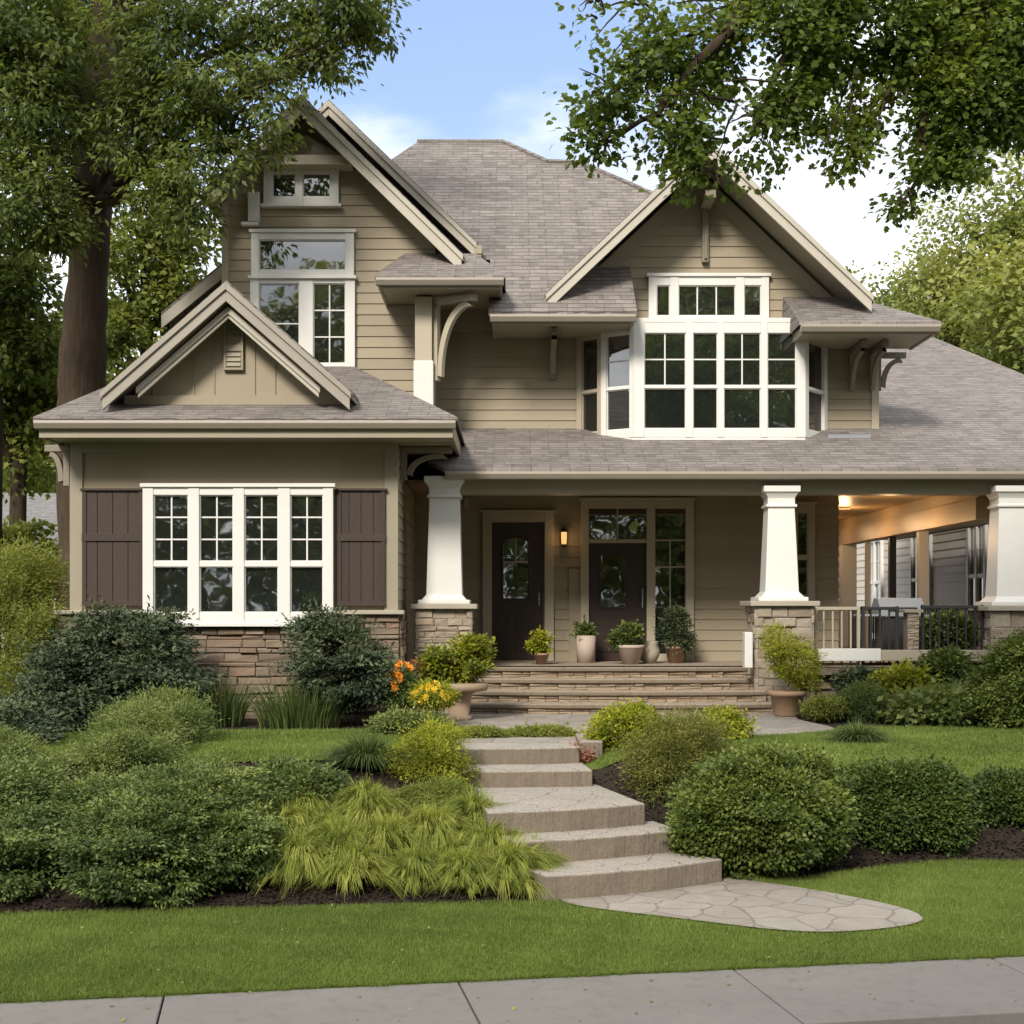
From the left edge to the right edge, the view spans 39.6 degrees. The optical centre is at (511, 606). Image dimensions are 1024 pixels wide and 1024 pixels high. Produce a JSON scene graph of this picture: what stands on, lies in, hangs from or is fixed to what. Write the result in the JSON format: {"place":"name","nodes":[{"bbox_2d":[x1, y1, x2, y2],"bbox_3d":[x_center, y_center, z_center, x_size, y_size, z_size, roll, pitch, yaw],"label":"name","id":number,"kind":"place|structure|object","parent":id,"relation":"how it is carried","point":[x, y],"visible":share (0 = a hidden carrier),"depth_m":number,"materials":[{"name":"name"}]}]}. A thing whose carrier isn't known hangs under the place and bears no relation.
{"place":"outdoors","nodes":[
{"label":"outdoors","id":0,"kind":"place"},
{"bbox_2d":[0,956,1023,1023],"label":"pavement","id":1,"kind":"structure","parent":0,"point":[970,991],"depth_m":8.96,"materials":[{"name":"concrete"}]},
{"bbox_2d":[0,949,1023,1003],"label":"lawn fringe","id":2,"kind":"object","parent":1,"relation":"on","point":[425,981],"visible":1,"depth_m":9.49,"materials":[{"name":"green plant"}]},
{"bbox_2d":[0,856,1023,1002],"bbox_3d":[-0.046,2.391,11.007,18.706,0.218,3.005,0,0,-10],"label":"front lawn","id":3,"kind":"structure","parent":0,"point":[490,976],"depth_m":10.06,"materials":[{"name":"green plant"}]},
{"bbox_2d":[0,707,1023,1002],"bbox_3d":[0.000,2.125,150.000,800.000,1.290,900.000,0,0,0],"label":"ground","id":4,"kind":"structure","parent":0,"point":[396,783],"depth_m":13.22,"materials":[{"name":"brown soil"}]},
{"bbox_2d":[0,675,73,743],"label":"evergreen","id":5,"kind":"object","parent":4,"relation":"on","point":[18,716],"visible":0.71,"depth_m":15.16,"materials":[{"name":"green plant"}]},
{"bbox_2d":[0,531,74,701],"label":"light shrub","id":6,"kind":"object","parent":4,"relation":"on","point":[26,606],"visible":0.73,"depth_m":18.96,"materials":[{"name":"green plant"}]},
{"bbox_2d":[0,739,83,903],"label":"spreading juniper","id":7,"kind":"object","parent":4,"relation":"on","point":[24,781],"visible":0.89,"depth_m":11.68,"materials":[{"name":"green plant"}]},
{"bbox_2d":[0,591,232,732],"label":"spreading yew","id":8,"kind":"object","parent":4,"relation":"on","point":[120,651],"visible":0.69,"depth_m":17.02,"materials":[{"name":"green plant"}]},
{"bbox_2d":[0,694,264,781],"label":"feathery juniper","id":9,"kind":"object","parent":4,"relation":"on","point":[107,745],"visible":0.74,"depth_m":13.46,"materials":[{"name":"green plant"}]},
{"bbox_2d":[74,679,229,743],"bbox_3d":[-3.861,1.288,15.464,1.646,0.974,1.766,0,0,0],"label":"feathery shrub","id":10,"kind":"object","parent":4,"relation":"on","point":[187,710],"visible":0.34,"depth_m":15.26,"materials":[{"name":"green plant"}]},
{"bbox_2d":[29,751,309,909],"bbox_3d":[-2.950,1.881,12.186,2.477,1.214,2.559,0,0,-28],"label":"spreading juniper","id":11,"kind":"object","parent":4,"relation":"on","point":[193,830],"visible":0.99,"depth_m":11.46,"materials":[{"name":"green plant"}]},
{"bbox_2d":[195,667,264,727],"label":"iris clump","id":12,"kind":"object","parent":4,"relation":"on","point":[228,706],"visible":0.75,"depth_m":17.45,"materials":[{"name":"green plant"}]},
{"bbox_2d":[268,792,319,837],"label":"golden grass","id":13,"kind":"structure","parent":4,"relation":"on","point":[301,819],"depth_m":12.34,"materials":[{"name":"green plant"}]},
{"bbox_2d":[239,673,365,729],"bbox_3d":[-2.610,1.109,17.463,1.726,0.722,1.735,0,0,0],"label":"iris clump","id":14,"kind":"object","parent":4,"relation":"on","point":[298,715],"visible":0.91,"depth_m":17.14,"materials":[{"name":"green plant"}]},
{"bbox_2d":[243,822,364,896],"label":"golden grass","id":15,"kind":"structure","parent":4,"relation":"on","point":[294,846],"depth_m":11.62,"materials":[{"name":"green plant"}]},
{"bbox_2d":[244,751,372,816],"bbox_3d":[-1.936,1.680,13.142,1.100,0.622,1.450,0,0,-36],"label":"shrub","id":16,"kind":"object","parent":4,"relation":"on","point":[287,774],"visible":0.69,"depth_m":12.84,"materials":[{"name":"green plant"}]},
{"bbox_2d":[281,780,349,828],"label":"golden grass","id":17,"kind":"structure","parent":4,"relation":"on","point":[315,805],"depth_m":12.59,"materials":[{"name":"green plant"}]},
{"bbox_2d":[287,806,358,847],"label":"golden grass","id":18,"kind":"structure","parent":4,"relation":"on","point":[319,816],"depth_m":12.36,"materials":[{"name":"green plant"}]},
{"bbox_2d":[275,804,392,903],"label":"golden grass","id":19,"kind":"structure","parent":4,"relation":"on","point":[333,831],"depth_m":11.91,"materials":[{"name":"green plant"}]},
{"bbox_2d":[265,596,411,719],"bbox_3d":[-2.160,0.640,17.733,1.900,1.556,2.020,0,0,0],"label":"dwarf pine","id":20,"kind":"object","parent":4,"relation":"on","point":[358,661],"visible":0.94,"depth_m":17.51,"materials":[{"name":"green plant"}]},
{"bbox_2d":[295,836,420,902],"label":"golden grass","id":21,"kind":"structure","parent":4,"relation":"on","point":[349,873],"depth_m":11.57,"materials":[{"name":"green plant"}]},
{"bbox_2d":[299,724,422,774],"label":"grass tuft","id":22,"kind":"object","parent":4,"relation":"on","point":[364,753],"visible":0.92,"depth_m":13.73,"materials":[{"name":"green plant"}]},
{"bbox_2d":[321,772,410,826],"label":"golden grass","id":23,"kind":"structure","parent":4,"relation":"on","point":[366,793],"depth_m":12.68,"materials":[{"name":"green plant"}]},
{"bbox_2d":[330,795,439,877],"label":"golden grass","id":24,"kind":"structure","parent":4,"relation":"on","point":[385,828],"depth_m":12.05,"materials":[{"name":"green plant"}]},
{"bbox_2d":[375,657,423,711],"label":"orange flowers","id":25,"kind":"object","parent":4,"relation":"on","point":[399,699],"visible":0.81,"depth_m":17.40,"materials":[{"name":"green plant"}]},
{"bbox_2d":[361,699,453,734],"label":"flowering plant","id":26,"kind":"object","parent":4,"relation":"on","point":[386,722],"visible":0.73,"depth_m":16.14,"materials":[{"name":"green plant"}]},
{"bbox_2d":[364,840,451,898],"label":"golden grass","id":27,"kind":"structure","parent":4,"relation":"on","point":[416,862],"depth_m":11.63,"materials":[{"name":"green plant"}]},
{"bbox_2d":[339,766,484,820],"bbox_3d":[-1.033,1.742,13.099,1.706,0.529,0.804,0,0,-7],"label":"shrub","id":28,"kind":"object","parent":4,"relation":"on","point":[437,788],"visible":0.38,"depth_m":13.06,"materials":[{"name":"green plant"}]},
{"bbox_2d":[376,711,489,784],"bbox_3d":[-0.827,1.452,13.866,1.221,0.849,1.102,0,0,-37],"label":"golden shrub","id":29,"kind":"object","parent":4,"relation":"on","point":[425,748],"visible":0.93,"depth_m":13.78,"materials":[{"name":"yellow plant"}]},
{"bbox_2d":[385,794,487,856],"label":"golden grass","id":30,"kind":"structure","parent":4,"relation":"on","point":[430,821],"depth_m":12.30,"materials":[{"name":"green plant"}]},
{"bbox_2d":[423,829,491,880],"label":"golden grass","id":31,"kind":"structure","parent":4,"relation":"on","point":[446,844],"depth_m":11.98,"materials":[{"name":"green plant"}]},
{"bbox_2d":[431,777,510,845],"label":"golden grass","id":32,"kind":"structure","parent":4,"relation":"on","point":[470,807],"depth_m":12.66,"materials":[{"name":"green plant"}]},
{"bbox_2d":[420,842,532,899],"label":"golden grass","id":33,"kind":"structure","parent":4,"relation":"on","point":[467,862],"depth_m":11.58,"materials":[{"name":"green plant"}]},
{"bbox_2d":[450,814,533,895],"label":"golden grass","id":34,"kind":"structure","parent":4,"relation":"on","point":[478,836],"depth_m":12.16,"materials":[{"name":"green plant"}]},
{"bbox_2d":[0,758,1023,914],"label":"mulch chips","id":35,"kind":"object","parent":4,"relation":"on","point":[850,866],"visible":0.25,"depth_m":11.58,"materials":[{"name":"brown wood"}]},
{"bbox_2d":[453,824,580,904],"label":"golden grass","id":36,"kind":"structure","parent":4,"relation":"on","point":[507,853],"depth_m":11.67,"materials":[{"name":"green plant"}]},
{"bbox_2d":[481,829,574,900],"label":"golden grass","id":37,"kind":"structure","parent":4,"relation":"on","point":[538,860],"depth_m":11.78,"materials":[{"name":"green plant"}]},
{"bbox_2d":[33,94,1023,717],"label":"craftsman house","id":38,"kind":"structure","parent":4,"relation":"on","point":[419,394],"depth_m":21.29,"materials":[{"name":"paint"}]},
{"bbox_2d":[140,483,335,626],"bbox_3d":[-3.629,-0.686,18.845,2.601,1.894,0.150,0,0,0],"label":"window","id":39,"kind":"structure","parent":38,"relation":"in","point":[234,554],"depth_m":18.88,"materials":[{"name":"white paint"}]},
{"bbox_2d":[260,163,341,208],"bbox_3d":[-3.175,-6.352,21.425,1.212,0.668,0.140,0,0,0],"label":"window","id":40,"kind":"structure","parent":38,"relation":"in","point":[311,189],"depth_m":21.42,"materials":[{"name":"white paint"}]},
{"bbox_2d":[250,279,354,366],"bbox_3d":[-3.153,-4.235,21.450,1.577,1.448,0.090,0,0,0],"label":"window","id":41,"kind":"structure","parent":38,"relation":"in","point":[319,314],"depth_m":21.47,"materials":[{"name":"white paint"}]},
{"bbox_2d":[248,229,356,279],"bbox_3d":[-3.153,-5.309,21.425,1.628,0.747,0.140,0,0,0],"label":"transom window","id":42,"kind":"structure","parent":38,"relation":"in","point":[275,253],"depth_m":21.43,"materials":[{"name":"glass"}]},
{"bbox_2d":[492,523,542,658],"bbox_3d":[0.090,-0.245,22.436,0.810,2.150,0.076,0,0,0],"label":"door","id":43,"kind":"structure","parent":38,"relation":"in","point":[517,548],"depth_m":22.46,"materials":[{"name":"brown wood"}]},
{"bbox_2d":[523,624,554,664],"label":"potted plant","id":44,"kind":"object","parent":38,"relation":"on","point":[538,647],"visible":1,"depth_m":21.15,"materials":[{"name":"plant"}]},
{"bbox_2d":[570,614,598,662],"bbox_3d":[1.112,0.479,21.902,0.412,0.762,0.416,0,0,-31],"label":"clay pot","id":45,"kind":"object","parent":38,"relation":"on","point":[584,632],"visible":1,"depth_m":21.80,"materials":[{"name":"beige ceramic"}]},
{"bbox_2d":[576,334,600,434],"bbox_3d":[1.197,-3.375,21.806,0.080,1.670,0.514,0,0,-44],"label":"window","id":46,"kind":"structure","parent":38,"relation":"in","point":[592,392],"depth_m":21.82,"materials":[{"name":"white glass"}]},
{"bbox_2d":[601,326,632,437],"bbox_3d":[1.602,-3.375,21.475,0.552,1.670,0.080,0,0,33],"label":"window","id":47,"kind":"structure","parent":38,"relation":"in","point":[616,347],"depth_m":21.49,"materials":[{"name":"white paint"}]},
{"bbox_2d":[589,544,645,660],"bbox_3d":[1.666,-0.074,22.438,0.903,1.848,0.071,0,0,0],"label":"door","id":48,"kind":"structure","parent":38,"relation":"in","point":[617,572],"depth_m":22.46,"materials":[{"name":"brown wood"}]},
{"bbox_2d":[605,618,647,664],"bbox_3d":[1.709,0.516,21.311,0.602,0.688,0.545,0,0,26],"label":"tapered pot","id":49,"kind":"object","parent":38,"relation":"on","point":[626,640],"visible":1,"depth_m":21.19,"materials":[{"name":"ceramic"}]},
{"bbox_2d":[641,641,659,663],"bbox_3d":[2.088,0.690,21.600,0.316,0.340,0.316,0,0,0],"label":"glazed vase","id":50,"kind":"object","parent":38,"relation":"on","point":[650,654],"visible":0.8,"depth_m":21.48,"materials":[{"name":"ceramic"}]},
{"bbox_2d":[651,601,703,662],"bbox_3d":[2.526,0.377,21.715,0.784,0.967,0.723,0,0,24],"label":"fern pot","id":51,"kind":"object","parent":38,"relation":"on","point":[675,621],"visible":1,"depth_m":21.60,"materials":[{"name":"ceramic"}]},
{"bbox_2d":[646,273,770,317],"bbox_3d":[3.032,-4.762,21.925,1.935,0.755,0.140,0,0,0],"label":"window","id":52,"kind":"structure","parent":38,"relation":"in","point":[670,295],"depth_m":21.93,"materials":[{"name":"white paint"}]},
{"bbox_2d":[633,322,804,436],"bbox_3d":[3.103,-3.399,21.330,2.570,1.718,0.080,0,0,0],"label":"window","id":53,"kind":"structure","parent":38,"relation":"in","point":[720,379],"depth_m":21.34,"materials":[{"name":"glass"}]},
{"bbox_2d":[795,502,816,600],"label":"window","id":54,"kind":"structure","parent":38,"relation":"in","point":[804,511],"depth_m":22.42,"materials":[{"name":"black glass"}]},
{"bbox_2d":[805,341,827,437],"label":"window","id":55,"kind":"structure","parent":38,"relation":"in","point":[810,390],"depth_m":21.63,"materials":[{"name":"white paint"}]},
{"bbox_2d":[853,598,928,662],"bbox_3d":[5.698,0.365,20.973,1.240,0.990,0.534,0,0,0],"label":"barbecue grill","id":56,"kind":"object","parent":38,"relation":"on","point":[909,603],"visible":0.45,"depth_m":20.81,"materials":[{"name":"metal"}]},
{"bbox_2d":[918,603,978,649],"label":"porch plant","id":57,"kind":"object","parent":38,"relation":"on","point":[952,628],"visible":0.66,"depth_m":20.39,"materials":[{"name":"green plant"}]},
{"bbox_2d":[470,784,644,833],"bbox_3d":[0.387,1.955,13.383,1.479,0.350,1.952,0,0,-8],"label":"stone step","id":58,"kind":"object","parent":4,"relation":"on","point":[553,809],"visible":0.52,"depth_m":12.71,"materials":[{"name":"grey stone"}]},
{"bbox_2d":[483,821,677,861],"bbox_3d":[0.633,2.145,12.533,1.697,0.350,0.838,0,0,-16],"label":"stone step","id":59,"kind":"object","parent":4,"relation":"on","point":[616,842],"visible":0.41,"depth_m":12.25,"materials":[{"name":"grey stone"}]},
{"bbox_2d":[517,851,721,901],"bbox_3d":[0.902,2.360,12.132,1.791,0.400,0.909,0,0,-23],"label":"stone step","id":60,"kind":"object","parent":4,"relation":"on","point":[630,875],"visible":0.41,"depth_m":11.74,"materials":[{"name":"beige stone"}]},
{"bbox_2d":[571,695,671,750],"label":"golden shrub","id":61,"kind":"object","parent":4,"relation":"on","point":[610,722],"visible":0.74,"depth_m":15.03,"materials":[{"name":"yellow plant"}]},
{"bbox_2d":[613,700,736,809],"bbox_3d":[1.673,1.508,14.152,1.130,1.120,1.704,0,0,43],"label":"feathery shrub","id":62,"kind":"object","parent":4,"relation":"on","point":[680,735],"visible":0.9,"depth_m":13.91,"materials":[{"name":"green plant"}]},
{"bbox_2d":[695,703,761,740],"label":"golden shrub","id":63,"kind":"object","parent":4,"relation":"on","point":[737,720],"visible":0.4,"depth_m":15.66,"materials":[{"name":"yellow plant"}]},
{"bbox_2d":[652,736,869,880],"bbox_3d":[2.289,1.816,12.960,1.887,1.300,2.204,0,0,16],"label":"rounded bush","id":64,"kind":"object","parent":4,"relation":"on","point":[745,807],"visible":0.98,"depth_m":12.34,"materials":[{"name":"green plant"}]},
{"bbox_2d":[543,0,1023,232],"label":"overhanging tree","id":65,"kind":"object","parent":4,"relation":"on","point":[966,57],"visible":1,"depth_m":11.22,"materials":[{"name":"green plant"}]},
{"bbox_2d":[797,692,853,722],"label":"shrub","id":66,"kind":"object","parent":4,"relation":"on","point":[819,708],"visible":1,"depth_m":18.09,"materials":[{"name":"green plant"}]},
{"bbox_2d":[821,662,884,698],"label":"shrub","id":67,"kind":"object","parent":4,"relation":"on","point":[845,676],"visible":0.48,"depth_m":19.38,"materials":[{"name":"green plant"}]},
{"bbox_2d":[833,678,893,722],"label":"shrub","id":68,"kind":"object","parent":4,"relation":"on","point":[865,692],"visible":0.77,"depth_m":18.17,"materials":[{"name":"green plant"}]},
{"bbox_2d":[861,657,943,696],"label":"yellow leaf shrub","id":69,"kind":"object","parent":4,"relation":"on","point":[899,677],"visible":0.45,"depth_m":19.02,"materials":[{"name":"green plant"}]},
{"bbox_2d":[834,749,991,857],"bbox_3d":[3.785,1.913,13.756,1.622,1.046,1.387,0,0,-12],"label":"clipped hedge","id":70,"kind":"object","parent":4,"relation":"on","point":[910,802],"visible":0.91,"depth_m":13.37,"materials":[{"name":"green plant"}]},
{"bbox_2d":[870,674,984,727],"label":"leafy perennial","id":71,"kind":"object","parent":4,"relation":"on","point":[927,705],"visible":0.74,"depth_m":17.55,"materials":[{"name":"green plant"}]},
{"bbox_2d":[908,638,977,684],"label":"bush","id":72,"kind":"object","parent":4,"relation":"on","point":[953,663],"visible":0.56,"depth_m":19.27,"materials":[{"name":"green plant"}]},
{"bbox_2d":[959,625,1023,729],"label":"pyramid shrub","id":73,"kind":"object","parent":4,"relation":"on","point":[998,681],"visible":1,"depth_m":17.09,"materials":[{"name":"green plant"}]},
{"bbox_2d":[970,765,1023,831],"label":"clipped hedge","id":74,"kind":"object","parent":4,"relation":"on","point":[1009,783],"visible":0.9,"depth_m":13.77,"materials":[{"name":"green plant"}]},
{"bbox_2d":[0,0,1023,607],"label":"sky","id":75,"kind":"structure","parent":0,"point":[474,69],"materials":[{"name":"blue"}]},
{"bbox_2d":[0,723,1023,796],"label":"lawn","id":76,"kind":"structure","parent":0,"point":[596,765],"depth_m":14.62,"materials":[{"name":"green plant"}]},
{"bbox_2d":[400,675,462,713],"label":"yellow flowers","id":77,"kind":"object","parent":76,"relation":"on","point":[437,695],"visible":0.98,"depth_m":17.05,"materials":[{"name":"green plant"}]},
{"bbox_2d":[441,719,580,737],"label":"edging plant","id":78,"kind":"object","parent":76,"relation":"on","point":[534,730],"visible":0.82,"depth_m":15.85,"materials":[{"name":"green plant"}]},
{"bbox_2d":[451,738,579,770],"bbox_3d":[0.060,1.605,15.241,1.378,0.300,1.314,0,0,0],"label":"stone step","id":79,"kind":"object","parent":76,"relation":"on","point":[525,753],"visible":0.34,"depth_m":14.65,"materials":[{"name":"beige stone"}]},
{"bbox_2d":[569,733,598,762],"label":"pink groundcover","id":80,"kind":"object","parent":76,"relation":"on","point":[583,755],"visible":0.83,"depth_m":14.81,"materials":[{"name":"red plant"}]},
{"bbox_2d":[576,734,602,759],"bbox_3d":[0.825,1.500,15.275,0.250,0.200,0.850,0,0,0],"label":"kerb stone","id":81,"kind":"object","parent":76,"relation":"on","point":[596,746],"visible":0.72,"depth_m":14.85,"materials":[{"name":"beige stone"}]},
{"bbox_2d":[813,717,901,744],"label":"grass tuft","id":82,"kind":"object","parent":76,"relation":"on","point":[852,733],"visible":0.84,"depth_m":15.29,"materials":[{"name":"green plant"}]},
{"bbox_2d":[462,731,584,742],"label":"link path","id":83,"kind":"structure","parent":0,"point":[529,739],"depth_m":15.41,"materials":[{"name":"grey stone"}]},
{"bbox_2d":[460,763,591,787],"bbox_3d":[0.100,1.770,14.453,1.396,0.300,0.894,0,0,0],"label":"stone step","id":84,"kind":"object","parent":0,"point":[540,775],"visible":0.43,"depth_m":14.05,"materials":[{"name":"beige stone"}]},
{"bbox_2d":[441,713,833,735],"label":"path","id":85,"kind":"structure","parent":0,"point":[770,723],"depth_m":17.92,"materials":[{"name":"grey stone"}]},
{"bbox_2d":[414,630,497,720],"bbox_3d":[-0.741,0.865,18.221,1.159,1.170,0.993,0,0,0],"label":"urn planter","id":86,"kind":"object","parent":85,"relation":"on","point":[465,662],"visible":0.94,"depth_m":18.03,"materials":[{"name":"green plant"}]},
{"bbox_2d":[403,655,431,679],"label":"red leaf plant","id":87,"kind":"object","parent":86,"relation":"in","point":[412,661],"visible":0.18,"depth_m":18.05,"materials":[{"name":"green plant"}]},
{"bbox_2d":[755,622,829,716],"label":"potted plant","id":88,"kind":"object","parent":85,"relation":"on","point":[785,703],"visible":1,"depth_m":18.66,"materials":[{"name":"green plant"}]},
{"bbox_2d":[561,877,922,931],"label":"path","id":89,"kind":"structure","parent":0,"point":[779,906],"depth_m":11.19,"materials":[{"name":"beige stone"}]},
{"label":"side lawn","id":90,"kind":"structure","parent":0,"visible":0},
{"bbox_2d":[838,524,988,638],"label":"neighbour house","id":91,"kind":"structure","parent":90,"relation":"on","point":[957,566],"depth_m":35.21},
{"bbox_2d":[870,540,883,638],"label":"window","id":92,"kind":"structure","parent":91,"relation":"in","point":[876,547],"depth_m":41.24,"materials":[{"name":"white paint"}]},
{"bbox_2d":[909,534,932,610],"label":"window","id":93,"kind":"structure","parent":91,"relation":"in","point":[912,541],"depth_m":37.35,"materials":[{"name":"grey glass"}]},
{"bbox_2d":[966,525,988,628],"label":"window","id":94,"kind":"structure","parent":91,"relation":"in","point":[976,537],"depth_m":32.19,"materials":[{"name":"grey glass"}]},
{"bbox_2d":[845,236,989,356],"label":"background tree","id":95,"kind":"object","parent":90,"relation":"on","point":[882,298],"visible":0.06,"depth_m":41.95,"materials":[{"name":"green plant"}]},
{"bbox_2d":[882,160,1023,370],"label":"background tree","id":96,"kind":"object","parent":90,"relation":"on","point":[974,235],"visible":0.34,"depth_m":39.28,"materials":[{"name":"green plant"}]},
{"bbox_2d":[911,141,1023,373],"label":"background tree","id":97,"kind":"object","parent":90,"relation":"on","point":[1001,321],"visible":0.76,"depth_m":35.83,"materials":[{"name":"green plant"}]},
{"label":"far lawn","id":98,"kind":"structure","parent":0,"visible":0},
{"bbox_2d":[2,515,57,682],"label":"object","id":99,"kind":"object","parent":98,"relation":"on","point":[26,529],"visible":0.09,"depth_m":27.13,"materials":[{"name":"green plant"}]},
{"bbox_2d":[2,493,58,660],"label":"neighbour house","id":100,"kind":"structure","parent":98,"relation":"on","point":[42,508],"depth_m":36.19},
{"bbox_2d":[3,409,57,556],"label":"background tree","id":101,"kind":"object","parent":98,"relation":"on","point":[5,489],"visible":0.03,"depth_m":46.31,"materials":[{"name":"green plant"}]},
{"bbox_2d":[0,205,67,646],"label":"background tree","id":102,"kind":"object","parent":98,"relation":"on","point":[26,352],"visible":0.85,"depth_m":25.24,"materials":[{"name":"green plant"}]},
{"bbox_2d":[3,309,119,652],"bbox_3d":[-10.114,-2.362,28.702,5.028,7.734,4.128,0,0,0],"label":"background tree","id":103,"kind":"object","parent":98,"relation":"on","point":[25,406],"visible":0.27,"depth_m":28.62,"materials":[{"name":"green plant"}]},
{"bbox_2d":[44,293,156,380],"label":"background tree","id":104,"kind":"object","parent":98,"relation":"on","point":[109,369],"visible":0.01,"depth_m":40.82,"materials":[{"name":"green plant"}]},
{"bbox_2d":[106,189,221,378],"bbox_3d":[-7.976,-3.743,30.926,3.649,10.491,3.539,0,0,-27],"label":"background tree","id":105,"kind":"object","parent":98,"relation":"on","point":[161,279],"visible":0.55,"depth_m":30.18,"materials":[{"name":"green plant"}]},
{"bbox_2d":[0,0,421,622],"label":"shade tree","id":106,"kind":"object","parent":98,"relation":"on","point":[90,80],"visible":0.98,"depth_m":20.25,"materials":[{"name":"green plant"}]}
]}

